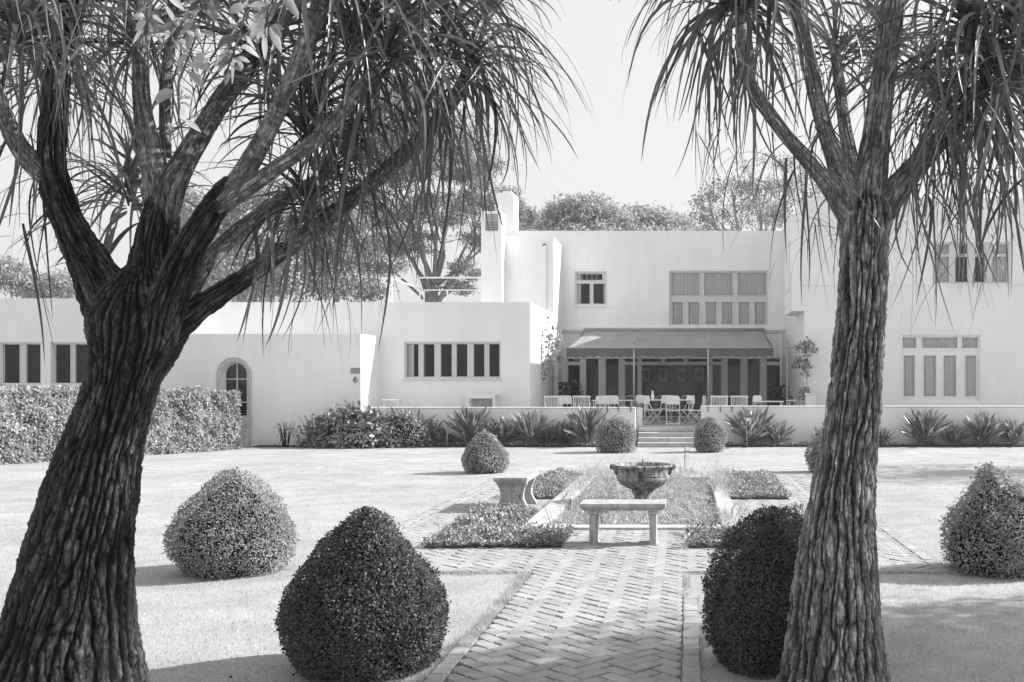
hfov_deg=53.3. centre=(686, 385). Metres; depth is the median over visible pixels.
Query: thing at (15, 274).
leafy tree
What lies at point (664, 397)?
folding chair
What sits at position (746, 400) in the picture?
garden chair
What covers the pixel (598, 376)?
glass doors
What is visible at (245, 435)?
door steps
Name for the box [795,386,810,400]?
climbing plant
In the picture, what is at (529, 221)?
round tree
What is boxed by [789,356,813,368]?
wall fern
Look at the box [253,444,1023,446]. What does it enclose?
border soil
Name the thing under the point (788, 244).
window
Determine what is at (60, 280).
leafy tree
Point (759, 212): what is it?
bare tree
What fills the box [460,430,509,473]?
box bush
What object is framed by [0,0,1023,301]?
sky
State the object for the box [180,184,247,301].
leafy tree
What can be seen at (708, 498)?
floating plants
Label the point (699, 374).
framed print
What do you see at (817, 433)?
strap leaved clump
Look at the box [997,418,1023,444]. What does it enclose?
strap leaved clump
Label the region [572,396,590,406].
garden chair
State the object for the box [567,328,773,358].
awning
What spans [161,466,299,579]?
box bush
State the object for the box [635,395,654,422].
folding chair
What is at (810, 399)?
planter
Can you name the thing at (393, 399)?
terrace table
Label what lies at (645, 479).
fountain
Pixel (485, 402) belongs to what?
console table
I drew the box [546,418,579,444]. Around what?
strap leaved clump
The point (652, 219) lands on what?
round tree
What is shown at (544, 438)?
strap leaved clump
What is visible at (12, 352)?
window
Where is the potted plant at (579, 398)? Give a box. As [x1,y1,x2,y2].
[571,391,585,406]
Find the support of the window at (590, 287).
in the house
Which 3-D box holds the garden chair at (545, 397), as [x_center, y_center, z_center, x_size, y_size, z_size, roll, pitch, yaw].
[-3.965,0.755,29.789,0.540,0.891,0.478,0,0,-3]
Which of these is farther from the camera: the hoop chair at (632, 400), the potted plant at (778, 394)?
the potted plant at (778, 394)
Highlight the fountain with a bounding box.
[610,459,675,511]
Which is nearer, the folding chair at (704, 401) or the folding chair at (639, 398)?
the folding chair at (704, 401)
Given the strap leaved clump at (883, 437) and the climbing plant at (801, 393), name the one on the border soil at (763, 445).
the strap leaved clump at (883, 437)
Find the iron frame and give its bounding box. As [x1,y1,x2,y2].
[542,333,796,406]
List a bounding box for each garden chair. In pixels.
[544,396,562,406]
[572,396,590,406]
[710,396,727,405]
[730,396,747,405]
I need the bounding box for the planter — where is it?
[804,393,815,405]
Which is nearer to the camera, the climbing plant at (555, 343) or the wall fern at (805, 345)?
the wall fern at (805, 345)
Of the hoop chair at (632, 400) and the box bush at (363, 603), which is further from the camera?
the hoop chair at (632, 400)
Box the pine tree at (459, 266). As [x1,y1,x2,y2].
[314,76,536,301]
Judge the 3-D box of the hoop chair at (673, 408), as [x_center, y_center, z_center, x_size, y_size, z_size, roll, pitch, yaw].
[-0.453,0.756,32.999,0.464,0.895,0.462,0,0,-23]
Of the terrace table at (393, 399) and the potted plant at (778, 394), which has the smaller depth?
the terrace table at (393, 399)
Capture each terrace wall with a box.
[371,407,635,444]
[701,406,1023,443]
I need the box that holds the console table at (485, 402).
[464,394,498,406]
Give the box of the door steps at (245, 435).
[238,428,250,446]
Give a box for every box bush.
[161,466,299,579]
[273,505,450,681]
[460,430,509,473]
[595,416,636,452]
[693,416,727,452]
[700,504,803,679]
[804,435,820,471]
[937,460,1023,579]
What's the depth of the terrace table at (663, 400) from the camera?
30.71 m
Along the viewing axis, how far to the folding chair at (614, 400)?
30.36 m
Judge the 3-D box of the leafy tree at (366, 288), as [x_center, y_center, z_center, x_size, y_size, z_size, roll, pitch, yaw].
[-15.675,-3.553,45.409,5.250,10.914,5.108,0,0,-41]
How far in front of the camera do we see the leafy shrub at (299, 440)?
27.25 m
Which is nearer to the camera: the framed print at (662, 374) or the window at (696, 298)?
the window at (696, 298)
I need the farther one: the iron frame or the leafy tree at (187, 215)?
the leafy tree at (187, 215)
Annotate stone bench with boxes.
[493,471,538,508]
[579,499,665,545]
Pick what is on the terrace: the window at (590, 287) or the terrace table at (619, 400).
the terrace table at (619, 400)
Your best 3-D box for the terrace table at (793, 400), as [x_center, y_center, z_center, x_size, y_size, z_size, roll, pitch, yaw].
[3.435,0.830,31.500,0.518,0.740,0.700,0,0,0]
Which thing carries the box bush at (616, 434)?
on the lawn at (747, 459)
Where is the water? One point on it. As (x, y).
(664, 512)
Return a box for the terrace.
[636,417,700,444]
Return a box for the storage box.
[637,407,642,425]
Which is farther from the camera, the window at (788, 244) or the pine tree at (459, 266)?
the pine tree at (459, 266)
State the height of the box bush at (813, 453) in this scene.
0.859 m
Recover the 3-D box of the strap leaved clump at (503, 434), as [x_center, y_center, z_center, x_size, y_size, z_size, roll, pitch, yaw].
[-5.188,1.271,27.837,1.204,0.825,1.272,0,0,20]
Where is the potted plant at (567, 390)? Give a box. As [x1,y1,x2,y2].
[558,380,582,406]
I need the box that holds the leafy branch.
[130,0,298,131]
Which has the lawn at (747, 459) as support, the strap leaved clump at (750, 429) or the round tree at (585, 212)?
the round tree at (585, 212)
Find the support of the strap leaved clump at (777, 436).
on the border soil at (763, 445)
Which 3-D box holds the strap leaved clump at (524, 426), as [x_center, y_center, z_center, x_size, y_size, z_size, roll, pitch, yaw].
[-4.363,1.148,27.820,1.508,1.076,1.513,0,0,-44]
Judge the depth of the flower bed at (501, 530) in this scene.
11.03 m
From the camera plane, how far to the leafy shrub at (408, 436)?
27.21 m
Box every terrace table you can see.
[382,399,402,406]
[592,400,633,406]
[643,399,690,423]
[752,401,783,405]
[785,400,802,405]
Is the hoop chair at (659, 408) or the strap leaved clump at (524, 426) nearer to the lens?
the strap leaved clump at (524, 426)
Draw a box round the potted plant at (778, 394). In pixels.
[768,384,789,405]
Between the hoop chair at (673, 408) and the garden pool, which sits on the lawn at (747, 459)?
the garden pool
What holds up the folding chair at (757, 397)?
on the terrace
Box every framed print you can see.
[642,367,649,382]
[658,367,667,382]
[676,367,686,382]
[694,367,704,382]
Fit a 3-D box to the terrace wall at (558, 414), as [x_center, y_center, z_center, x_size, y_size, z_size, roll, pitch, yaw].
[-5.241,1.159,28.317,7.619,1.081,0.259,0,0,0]
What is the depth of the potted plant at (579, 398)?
35.56 m
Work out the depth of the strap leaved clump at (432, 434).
27.76 m
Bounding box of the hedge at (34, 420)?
[0,383,243,464]
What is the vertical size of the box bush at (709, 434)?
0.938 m
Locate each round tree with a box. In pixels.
[519,198,544,230]
[532,188,640,230]
[618,199,708,230]
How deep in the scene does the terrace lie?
29.77 m
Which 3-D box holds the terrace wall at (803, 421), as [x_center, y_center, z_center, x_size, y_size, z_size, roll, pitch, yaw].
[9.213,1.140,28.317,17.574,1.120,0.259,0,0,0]
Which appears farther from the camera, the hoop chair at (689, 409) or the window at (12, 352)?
the hoop chair at (689, 409)
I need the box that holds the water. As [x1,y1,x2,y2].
[560,488,716,524]
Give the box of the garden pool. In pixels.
[522,475,739,530]
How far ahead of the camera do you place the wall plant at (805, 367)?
30.99 m
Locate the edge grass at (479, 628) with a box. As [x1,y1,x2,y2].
[308,451,959,681]
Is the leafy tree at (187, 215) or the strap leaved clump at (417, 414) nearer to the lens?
the strap leaved clump at (417, 414)
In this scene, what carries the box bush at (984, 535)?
on the lawn at (747, 459)
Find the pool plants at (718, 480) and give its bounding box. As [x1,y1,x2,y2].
[536,458,752,527]
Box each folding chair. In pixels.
[558,396,571,406]
[595,396,608,406]
[606,396,618,406]
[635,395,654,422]
[643,396,662,424]
[657,395,673,422]
[666,396,680,425]
[676,395,694,424]
[689,396,705,424]
[752,395,761,405]
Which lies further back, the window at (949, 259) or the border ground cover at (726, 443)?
the window at (949, 259)
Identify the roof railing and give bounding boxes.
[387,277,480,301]
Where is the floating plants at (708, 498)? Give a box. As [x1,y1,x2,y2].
[551,477,716,524]
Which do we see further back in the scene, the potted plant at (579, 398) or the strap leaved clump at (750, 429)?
the potted plant at (579, 398)
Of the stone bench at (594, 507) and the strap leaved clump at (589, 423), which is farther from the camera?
the strap leaved clump at (589, 423)
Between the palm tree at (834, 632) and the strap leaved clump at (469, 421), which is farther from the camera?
the strap leaved clump at (469, 421)
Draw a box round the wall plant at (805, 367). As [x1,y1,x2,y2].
[799,336,812,392]
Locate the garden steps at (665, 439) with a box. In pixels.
[637,428,694,446]
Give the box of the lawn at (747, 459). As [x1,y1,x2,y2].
[0,445,1023,681]
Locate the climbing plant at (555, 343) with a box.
[540,316,569,406]
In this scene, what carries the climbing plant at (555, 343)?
attached to the house
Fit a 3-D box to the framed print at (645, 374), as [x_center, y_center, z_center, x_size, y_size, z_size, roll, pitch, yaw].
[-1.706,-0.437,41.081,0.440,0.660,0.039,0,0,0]
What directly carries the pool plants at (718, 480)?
in the garden pool
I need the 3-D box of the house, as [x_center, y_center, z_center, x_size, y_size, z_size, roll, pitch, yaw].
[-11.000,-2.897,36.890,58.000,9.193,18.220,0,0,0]
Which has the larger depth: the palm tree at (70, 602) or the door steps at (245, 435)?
the door steps at (245, 435)
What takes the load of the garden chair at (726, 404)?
on the terrace
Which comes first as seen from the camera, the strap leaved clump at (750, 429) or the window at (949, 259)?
the strap leaved clump at (750, 429)
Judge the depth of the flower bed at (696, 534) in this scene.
11.07 m
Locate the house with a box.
[0,191,1023,445]
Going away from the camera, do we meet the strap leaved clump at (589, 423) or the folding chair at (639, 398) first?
the strap leaved clump at (589, 423)
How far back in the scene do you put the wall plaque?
27.78 m
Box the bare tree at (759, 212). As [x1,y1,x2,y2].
[683,151,823,230]
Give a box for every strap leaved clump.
[389,406,438,442]
[415,418,444,444]
[431,424,458,444]
[441,405,508,444]
[466,418,506,436]
[487,417,521,444]
[501,409,557,445]
[530,424,557,444]
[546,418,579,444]
[562,404,616,445]
[724,405,785,445]
[760,420,795,444]
[810,426,822,438]
[878,427,896,444]
[895,406,960,444]
[939,423,970,444]
[958,410,1011,444]
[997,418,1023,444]
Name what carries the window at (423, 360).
in the house
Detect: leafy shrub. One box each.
[292,414,329,447]
[295,399,404,448]
[369,409,432,447]
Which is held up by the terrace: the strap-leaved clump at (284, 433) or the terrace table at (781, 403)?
the terrace table at (781, 403)
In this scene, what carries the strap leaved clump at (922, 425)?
on the border soil at (763, 445)
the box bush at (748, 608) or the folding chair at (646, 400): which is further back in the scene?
the folding chair at (646, 400)
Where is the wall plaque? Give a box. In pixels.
[350,368,359,372]
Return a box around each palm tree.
[0,0,591,681]
[610,0,1023,681]
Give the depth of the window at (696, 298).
37.45 m
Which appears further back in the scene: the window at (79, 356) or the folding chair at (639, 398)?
the folding chair at (639, 398)
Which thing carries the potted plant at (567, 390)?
on the terrace
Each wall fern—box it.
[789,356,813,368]
[795,339,818,352]
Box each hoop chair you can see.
[622,395,636,423]
[654,395,667,420]
[664,395,680,420]
[680,395,696,422]
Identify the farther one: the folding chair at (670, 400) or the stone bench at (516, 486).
the folding chair at (670, 400)
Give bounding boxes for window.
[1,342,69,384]
[5,345,19,382]
[52,342,88,384]
[405,342,500,378]
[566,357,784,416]
[575,272,606,304]
[669,271,767,325]
[786,241,789,292]
[901,335,979,401]
[933,242,1009,283]
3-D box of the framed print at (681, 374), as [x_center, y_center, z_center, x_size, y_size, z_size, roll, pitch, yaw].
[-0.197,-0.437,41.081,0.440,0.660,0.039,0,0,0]
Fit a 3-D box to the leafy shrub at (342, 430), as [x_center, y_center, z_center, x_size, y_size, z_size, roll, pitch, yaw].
[-9.140,1.029,27.317,3.186,1.358,1.535,0,0,0]
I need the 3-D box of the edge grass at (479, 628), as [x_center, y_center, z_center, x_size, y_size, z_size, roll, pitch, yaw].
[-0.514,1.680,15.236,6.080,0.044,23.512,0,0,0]
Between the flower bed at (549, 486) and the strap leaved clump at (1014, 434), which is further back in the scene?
the strap leaved clump at (1014, 434)
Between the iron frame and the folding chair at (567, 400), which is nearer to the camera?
the folding chair at (567, 400)
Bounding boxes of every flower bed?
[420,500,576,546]
[499,467,581,497]
[682,501,805,546]
[723,469,792,498]
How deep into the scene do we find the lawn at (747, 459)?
11.66 m
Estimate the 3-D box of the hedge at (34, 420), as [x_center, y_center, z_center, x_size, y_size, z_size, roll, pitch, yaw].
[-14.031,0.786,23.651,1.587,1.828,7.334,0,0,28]
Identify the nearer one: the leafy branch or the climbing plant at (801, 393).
the leafy branch
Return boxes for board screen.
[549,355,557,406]
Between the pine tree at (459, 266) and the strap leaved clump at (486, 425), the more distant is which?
the pine tree at (459, 266)
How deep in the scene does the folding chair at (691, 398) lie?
30.68 m
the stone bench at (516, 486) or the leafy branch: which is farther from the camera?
the stone bench at (516, 486)
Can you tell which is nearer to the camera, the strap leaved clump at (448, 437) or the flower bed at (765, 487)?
the flower bed at (765, 487)
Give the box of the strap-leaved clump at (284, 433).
[274,422,300,446]
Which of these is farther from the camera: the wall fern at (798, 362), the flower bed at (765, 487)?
the wall fern at (798, 362)
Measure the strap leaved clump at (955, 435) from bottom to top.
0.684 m
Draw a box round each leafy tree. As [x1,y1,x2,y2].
[0,252,41,297]
[12,267,75,297]
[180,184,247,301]
[208,175,317,301]
[274,195,399,301]
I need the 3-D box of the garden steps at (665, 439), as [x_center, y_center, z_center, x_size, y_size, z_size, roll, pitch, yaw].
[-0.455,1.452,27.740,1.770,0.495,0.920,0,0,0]
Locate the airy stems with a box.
[554,448,738,489]
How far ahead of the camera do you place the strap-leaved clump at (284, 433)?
27.24 m
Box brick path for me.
[392,447,949,681]
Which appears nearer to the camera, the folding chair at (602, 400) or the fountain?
the fountain
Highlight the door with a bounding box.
[225,362,246,427]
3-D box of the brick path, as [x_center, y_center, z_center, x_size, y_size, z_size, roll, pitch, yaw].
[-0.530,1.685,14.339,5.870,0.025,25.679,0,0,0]
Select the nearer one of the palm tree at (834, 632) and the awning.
the palm tree at (834, 632)
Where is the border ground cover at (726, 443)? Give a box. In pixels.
[414,440,1023,445]

